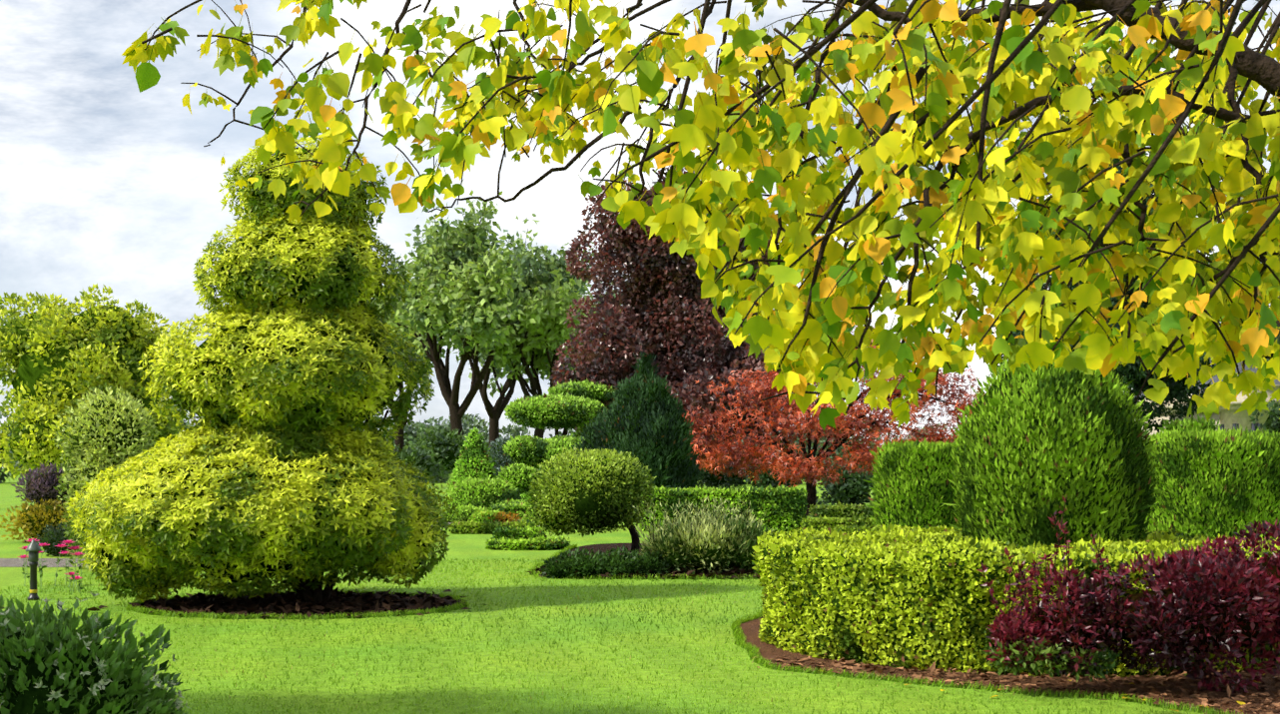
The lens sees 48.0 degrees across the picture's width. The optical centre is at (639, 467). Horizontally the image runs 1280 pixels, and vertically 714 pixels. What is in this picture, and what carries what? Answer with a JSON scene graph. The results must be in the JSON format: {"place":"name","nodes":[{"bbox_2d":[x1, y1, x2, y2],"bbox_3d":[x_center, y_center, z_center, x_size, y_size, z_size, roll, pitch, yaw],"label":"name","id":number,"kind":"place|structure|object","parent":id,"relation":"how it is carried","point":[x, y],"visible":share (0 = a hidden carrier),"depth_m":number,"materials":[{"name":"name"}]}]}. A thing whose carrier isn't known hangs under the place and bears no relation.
{"place":"outdoors","nodes":[
{"label":"outdoors","id":0,"kind":"place"},
{"bbox_2d":[0,558,95,567],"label":"path gravel","id":1,"kind":"structure","parent":0,"point":[19,562],"depth_m":25.13,"materials":[{"name":"grey gravel"}]},
{"bbox_2d":[496,461,540,494],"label":"shrub","id":2,"kind":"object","parent":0,"point":[524,467],"depth_m":55.47,"materials":[{"name":"green plant"}]},
{"bbox_2d":[501,434,549,465],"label":"shrub","id":3,"kind":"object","parent":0,"point":[526,438],"depth_m":56.42,"materials":[{"name":"green plant"}]},
{"bbox_2d":[511,518,539,527],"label":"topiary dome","id":4,"kind":"structure","parent":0,"point":[531,522],"depth_m":37.86,"materials":[{"name":"green plant"}]},
{"bbox_2d":[521,509,543,524],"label":"low hedge","id":5,"kind":"object","parent":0,"point":[524,517],"depth_m":42.02,"materials":[{"name":"green plant"}]},
{"bbox_2d":[524,432,585,474],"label":"shrub","id":6,"kind":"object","parent":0,"point":[573,437],"depth_m":56.72,"materials":[{"name":"green plant"}]},
{"bbox_2d":[504,391,608,431],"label":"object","id":7,"kind":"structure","parent":0,"point":[561,399],"depth_m":58.59,"materials":[{"name":"green plant"}]},
{"bbox_2d":[547,378,615,401],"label":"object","id":8,"kind":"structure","parent":0,"point":[579,383],"depth_m":64.93,"materials":[{"name":"green plant"}]},
{"bbox_2d":[572,425,592,437],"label":"shrub","id":9,"kind":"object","parent":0,"point":[580,431],"depth_m":61.46,"materials":[{"name":"green plant"}]},
{"bbox_2d":[0,468,1215,713],"bbox_3d":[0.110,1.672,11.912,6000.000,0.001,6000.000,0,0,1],"label":"lawn","id":10,"kind":"structure","parent":0,"point":[469,548],"depth_m":12.84,"materials":[{"name":"green plant"}]},
{"bbox_2d":[25,539,41,600],"bbox_3d":[-7.642,1.287,18.116,0.190,0.770,0.190,0,0,1],"label":"path light","id":11,"kind":"object","parent":10,"relation":"on","point":[33,548],"visible":1,"depth_m":18.08,"materials":[{"name":"paint"}]},
{"bbox_2d":[0,498,72,542],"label":"yellow shrub","id":12,"kind":"object","parent":10,"relation":"on","point":[18,522],"depth_m":31.69,"materials":[{"name":"yellow plant"}]},
{"bbox_2d":[10,462,73,508],"bbox_3d":[-16.457,0.596,40.236,1.984,1.504,1.908,0,0,1],"label":"purple shrub","id":13,"kind":"object","parent":10,"relation":"on","point":[43,470],"depth_m":39.75,"materials":[{"name":"purple plant"}]},
{"bbox_2d":[21,547,83,594],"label":"pink flowers","id":14,"kind":"object","parent":10,"relation":"on","point":[56,572],"depth_m":19.77,"materials":[{"name":"plant"}]},
{"bbox_2d":[16,538,84,579],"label":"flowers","id":15,"kind":"object","parent":14,"relation":"on","point":[67,541],"visible":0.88,"depth_m":19.69,"materials":[{"name":"plant"}]},
{"bbox_2d":[36,522,81,556],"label":"grey shrub leaves","id":16,"kind":"object","parent":10,"relation":"on","point":[62,529],"visible":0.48,"depth_m":26.88,"materials":[{"name":"plant"}]},
{"bbox_2d":[40,529,79,555],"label":"grey shrub","id":17,"kind":"object","parent":10,"relation":"on","point":[51,542],"visible":0.19,"depth_m":26.89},
{"bbox_2d":[0,593,190,713],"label":"shrub","id":18,"kind":"object","parent":10,"relation":"on","point":[48,625],"depth_m":6.32,"materials":[{"name":"green plant"}]},
{"bbox_2d":[0,593,190,713],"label":"shrub sprays","id":19,"kind":"object","parent":18,"relation":"attached to","point":[101,681],"visible":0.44,"depth_m":6.28,"materials":[{"name":"green plant"}]},
{"bbox_2d":[0,283,194,480],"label":"golden tree","id":20,"kind":"object","parent":10,"relation":"on","point":[53,322],"depth_m":58.52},
{"bbox_2d":[50,381,159,569],"bbox_3d":[-8.727,0.175,23.675,1.841,3.121,1.918,0,0,1],"label":"columnar shrub","id":21,"kind":"object","parent":10,"relation":"on","point":[98,451],"depth_m":23.24,"materials":[{"name":"green plant"}]},
{"bbox_2d":[87,587,487,619],"bbox_3d":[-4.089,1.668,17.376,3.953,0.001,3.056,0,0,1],"label":"mulch","id":22,"kind":"object","parent":10,"relation":"on","point":[300,608],"visible":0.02,"depth_m":17.21,"materials":[{"name":"brown wood"}]},
{"bbox_2d":[64,134,458,604],"bbox_3d":[-4.616,-1.191,17.698,4.629,5.770,4.043,0,0,1],"label":"tiered tree","id":23,"kind":"object","parent":22,"relation":"on","point":[395,525],"depth_m":16.67,"materials":[{"name":"yellow plant"}]},
{"bbox_2d":[125,588,468,619],"bbox_3d":[-4.092,1.633,17.379,4.073,0.092,3.178,0,0,1],"label":"lawn edge","id":24,"kind":"object","parent":10,"relation":"on","point":[336,615],"visible":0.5,"depth_m":16.13,"materials":[{"name":"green plant"}]},
{"bbox_2d":[366,253,451,451],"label":"airy tree","id":25,"kind":"object","parent":10,"relation":"on","point":[412,338],"depth_m":117.95,"materials":[{"name":"green plant"}]},
{"bbox_2d":[389,423,469,485],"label":"shrubs","id":26,"kind":"object","parent":10,"relation":"on","point":[410,448],"depth_m":83.45,"materials":[{"name":"green plant"}]},
{"bbox_2d":[445,467,456,494],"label":"shrub","id":27,"kind":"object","parent":10,"relation":"on","point":[448,481],"depth_m":74.82,"materials":[{"name":"green plant"}]},
{"bbox_2d":[377,189,536,436],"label":"airy tree","id":28,"kind":"object","parent":10,"relation":"on","point":[460,259],"depth_m":96.89,"materials":[{"name":"green plant"}]},
{"bbox_2d":[440,503,489,522],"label":"shrub","id":29,"kind":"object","parent":10,"relation":"on","point":[465,508],"depth_m":43.42,"materials":[{"name":"green plant"}]},
{"bbox_2d":[450,427,498,485],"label":"topiary cone","id":30,"kind":"object","parent":10,"relation":"on","point":[468,448],"depth_m":57.61,"materials":[{"name":"green plant"}]},
{"bbox_2d":[0,408,961,484],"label":"tree belt","id":31,"kind":"object","parent":10,"relation":"on","point":[467,420],"depth_m":151.00,"materials":[{"name":"plant"}]},
{"bbox_2d":[444,475,522,511],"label":"topiary dome","id":32,"kind":"structure","parent":10,"relation":"on","point":[474,481],"depth_m":51.07,"materials":[{"name":"green plant"}]},
{"bbox_2d":[468,509,507,523],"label":"shrub","id":33,"kind":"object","parent":10,"relation":"on","point":[491,511],"depth_m":39.63,"materials":[{"name":"green plant"}]},
{"bbox_2d":[447,519,530,534],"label":"low hedge","id":34,"kind":"object","parent":10,"relation":"on","point":[521,523],"depth_m":36.02,"materials":[{"name":"green plant"}]},
{"bbox_2d":[473,510,522,524],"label":"orange shrub","id":35,"kind":"object","parent":10,"relation":"on","point":[508,515],"depth_m":39.64,"materials":[{"name":"orange plant"}]},
{"bbox_2d":[492,466,506,476],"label":"shrub","id":36,"kind":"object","parent":10,"relation":"on","point":[497,467],"depth_m":65.57,"materials":[{"name":"green plant"}]},
{"bbox_2d":[487,436,524,497],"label":"shrub","id":37,"kind":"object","parent":10,"relation":"on","point":[493,454],"depth_m":69.19,"materials":[{"name":"green plant"}]},
{"bbox_2d":[491,498,527,509],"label":"shrub","id":38,"kind":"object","parent":10,"relation":"on","point":[511,501],"depth_m":49.76,"materials":[{"name":"green plant"}]},
{"bbox_2d":[489,502,534,518],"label":"low hedge","id":39,"kind":"object","parent":10,"relation":"on","point":[499,507],"depth_m":47.04,"materials":[{"name":"green plant"}]},
{"bbox_2d":[491,524,547,540],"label":"low hedge","id":40,"kind":"object","parent":10,"relation":"on","point":[520,529],"depth_m":32.99,"materials":[{"name":"green plant"}]},
{"bbox_2d":[484,534,570,550],"bbox_3d":[-2.270,1.611,29.546,1.834,0.448,1.398,0,0,1],"label":"low hedge","id":41,"kind":"object","parent":10,"relation":"on","point":[541,540],"depth_m":29.12,"materials":[{"name":"green plant"}]},
{"bbox_2d":[520,491,535,503],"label":"shrub","id":42,"kind":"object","parent":10,"relation":"on","point":[523,495],"depth_m":63.59,"materials":[{"name":"green plant"}]},
{"bbox_2d":[442,213,614,447],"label":"airy tree","id":43,"kind":"object","parent":10,"relation":"on","point":[494,412],"depth_m":134.85,"materials":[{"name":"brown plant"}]},
{"bbox_2d":[488,241,597,440],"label":"airy tree","id":44,"kind":"object","parent":10,"relation":"on","point":[553,291],"depth_m":101.92,"materials":[{"name":"green plant"}]},
{"bbox_2d":[528,428,568,489],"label":"shrub","id":45,"kind":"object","parent":10,"relation":"on","point":[565,431],"depth_m":60.72,"materials":[{"name":"green plant"}]},
{"bbox_2d":[529,282,634,382],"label":"airy tree","id":46,"kind":"object","parent":10,"relation":"on","point":[576,329],"depth_m":122.48,"materials":[{"name":"green plant"}]},
{"bbox_2d":[571,407,606,456],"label":"shrub","id":47,"kind":"object","parent":10,"relation":"on","point":[588,429],"depth_m":45.66,"materials":[{"name":"green plant"}]},
{"bbox_2d":[540,544,669,578],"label":"ground cover plants","id":48,"kind":"object","parent":10,"relation":"on","point":[601,559],"depth_m":21.65,"materials":[{"name":"green plant"}]},
{"bbox_2d":[537,543,754,579],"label":"bed mulch","id":49,"kind":"object","parent":10,"relation":"on","point":[603,547],"visible":0.08,"depth_m":29.81,"materials":[{"name":"brown soil"}]},
{"bbox_2d":[525,447,655,557],"bbox_3d":[-0.868,0.648,25.941,2.346,2.067,2.201,0,0,1],"label":"ball tree","id":50,"kind":"object","parent":49,"relation":"on","point":[537,488],"depth_m":25.31,"materials":[{"name":"green plant"}]},
{"bbox_2d":[529,543,757,579],"bbox_3d":[0.344,1.617,25.665,4.181,0.128,8.520,0,0,1],"label":"lawn edge","id":51,"kind":"object","parent":49,"relation":"on","point":[538,565],"visible":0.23,"depth_m":21.54,"materials":[{"name":"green plant"}]},
{"bbox_2d":[527,565,760,579],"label":"bed chips","id":52,"kind":"object","parent":49,"relation":"on","point":[689,573],"visible":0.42,"depth_m":21.73,"materials":[{"name":"brown wood"}]},
{"bbox_2d":[592,350,704,520],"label":"conifer tree","id":53,"kind":"object","parent":10,"relation":"on","point":[621,425],"depth_m":44.04,"materials":[{"name":"green plant"}]},
{"bbox_2d":[549,164,798,452],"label":"copper beech tree","id":54,"kind":"object","parent":10,"relation":"on","point":[687,388],"depth_m":66.96,"materials":[{"name":"plant"}]},
{"bbox_2d":[635,499,777,574],"bbox_3d":[1.077,1.137,22.476,2.374,1.269,2.063,0,0,1],"label":"variegated shrub","id":55,"kind":"object","parent":10,"relation":"on","point":[673,536],"depth_m":21.97,"materials":[{"name":"green plant"}]},
{"bbox_2d":[633,496,753,536],"bbox_3d":[0.833,0.784,22.532,1.932,0.670,1.358,0,0,1],"label":"shrub","id":56,"kind":"object","parent":55,"relation":"on","point":[705,506],"visible":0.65,"depth_m":22.31,"materials":[{"name":"green plant"}]},
{"bbox_2d":[141,0,1279,413],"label":"tree branches","id":57,"kind":"object","parent":10,"relation":"on","point":[1262,68],"visible":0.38,"depth_m":4.32,"materials":[{"name":"plant"}]},
{"bbox_2d":[121,0,1279,430],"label":"tree foliage","id":58,"kind":"object","parent":57,"relation":"attached to","point":[1008,238],"visible":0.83,"depth_m":4.19,"materials":[{"name":"yellow plant"}]},
{"bbox_2d":[636,484,808,531],"bbox_3d":[2.165,1.146,38.021,4.593,1.441,1.647,0,0,1],"label":"long hedge","id":59,"kind":"object","parent":10,"relation":"on","point":[697,491],"depth_m":37.39,"materials":[{"name":"green plant"}]},
{"bbox_2d":[693,435,917,506],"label":"shrubs","id":60,"kind":"object","parent":10,"relation":"on","point":[834,497],"depth_m":61.56,"materials":[{"name":"plant"}]},
{"bbox_2d":[681,319,984,515],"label":"maple tree","id":61,"kind":"object","parent":10,"relation":"on","point":[741,453],"depth_m":49.30,"materials":[{"name":"red plant"}]},
{"bbox_2d":[797,514,876,531],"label":"low hedge","id":62,"kind":"object","parent":10,"relation":"on","point":[852,520],"depth_m":32.89,"materials":[{"name":"green plant"}]},
{"bbox_2d":[807,500,876,517],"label":"low hedge","id":63,"kind":"object","parent":10,"relation":"on","point":[836,507],"depth_m":47.81,"materials":[{"name":"green plant"}]},
{"bbox_2d":[817,523,882,534],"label":"low hedge","id":64,"kind":"object","parent":10,"relation":"on","point":[861,527],"depth_m":26.91,"materials":[{"name":"green plant"}]},
{"bbox_2d":[864,437,961,529],"bbox_3d":[5.863,0.616,29.796,2.461,2.630,2.470,0,0,1],"label":"hedge","id":65,"kind":"object","parent":10,"relation":"on","point":[911,447],"depth_m":28.94,"materials":[{"name":"green plant"}]},
{"bbox_2d":[738,615,1279,713],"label":"bed mulch","id":66,"kind":"object","parent":10,"relation":"on","point":[751,629],"visible":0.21,"depth_m":11.19,"materials":[{"name":"brown wood"}]},
{"bbox_2d":[730,608,1247,713],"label":"lawn edge","id":67,"kind":"object","parent":66,"relation":"on","point":[738,634],"visible":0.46,"depth_m":11.08,"materials":[{"name":"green plant"}]},
{"bbox_2d":[817,667,1279,711],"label":"fallen leaves","id":68,"kind":"object","parent":66,"relation":"on","point":[1240,702],"visible":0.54,"depth_m":10.27,"materials":[{"name":"brown plant"}]},
{"bbox_2d":[984,634,1121,681],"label":"red-green shrub leaves","id":69,"kind":"object","parent":66,"relation":"on","point":[1111,655],"visible":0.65,"depth_m":10.39,"materials":[{"name":"red plant"}]},
{"bbox_2d":[981,498,1279,693],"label":"shrub","id":70,"kind":"object","parent":66,"relation":"on","point":[1227,569],"depth_m":10.47,"materials":[{"name":"plant"}]},
{"bbox_2d":[977,495,1270,638],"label":"red shrub shoots","id":71,"kind":"object","parent":70,"relation":"attached to","point":[1030,589],"visible":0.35,"depth_m":10.84,"materials":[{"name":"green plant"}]},
{"bbox_2d":[751,522,1279,677],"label":"hedge","id":72,"kind":"object","parent":10,"relation":"on","point":[839,543],"depth_m":12.14,"materials":[{"name":"green plant"}]},
{"bbox_2d":[1157,413,1222,432],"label":"hedge","id":73,"kind":"object","parent":10,"relation":"on","point":[1200,423],"depth_m":43.01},
{"bbox_2d":[1141,424,1279,538],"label":"hedge","id":74,"kind":"object","parent":10,"relation":"on","point":[1219,435],"depth_m":22.61,"materials":[{"name":"green plant"}]},
{"bbox_2d":[0,0,1279,468],"label":"sky","id":75,"kind":"structure","parent":0,"point":[107,182],"materials":[{"name":"white"}]},
{"bbox_2d":[939,347,1163,550],"bbox_3d":[4.079,-0.061,14.161,2.080,2.438,2.133,0,0,1],"label":"rounded topiary bush","id":76,"kind":"object","parent":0,"point":[1045,464],"depth_m":13.53,"materials":[{"name":"green plant"}]},
{"bbox_2d":[988,151,1221,433],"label":"evergreen tree","id":77,"kind":"object","parent":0,"point":[1184,394],"depth_m":43.72,"materials":[{"name":"green plant"}]},
{"bbox_2d":[1123,295,1279,437],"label":"trees","id":78,"kind":"object","parent":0,"point":[1275,423],"depth_m":55.12,"materials":[{"name":"green plant"}]},
{"bbox_2d":[1134,384,1279,438],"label":"house walls","id":79,"kind":"structure","parent":0,"point":[1226,417],"depth_m":60.44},
{"bbox_2d":[1133,357,1279,399],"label":"house roof","id":80,"kind":"structure","parent":79,"relation":"on","point":[1216,378],"depth_m":63.09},
{"bbox_2d":[1219,423,1260,432],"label":"house windows","id":81,"kind":"structure","parent":79,"relation":"in","point":[1236,425],"depth_m":60.28,"materials":[{"name":"grey glass"}]}
]}

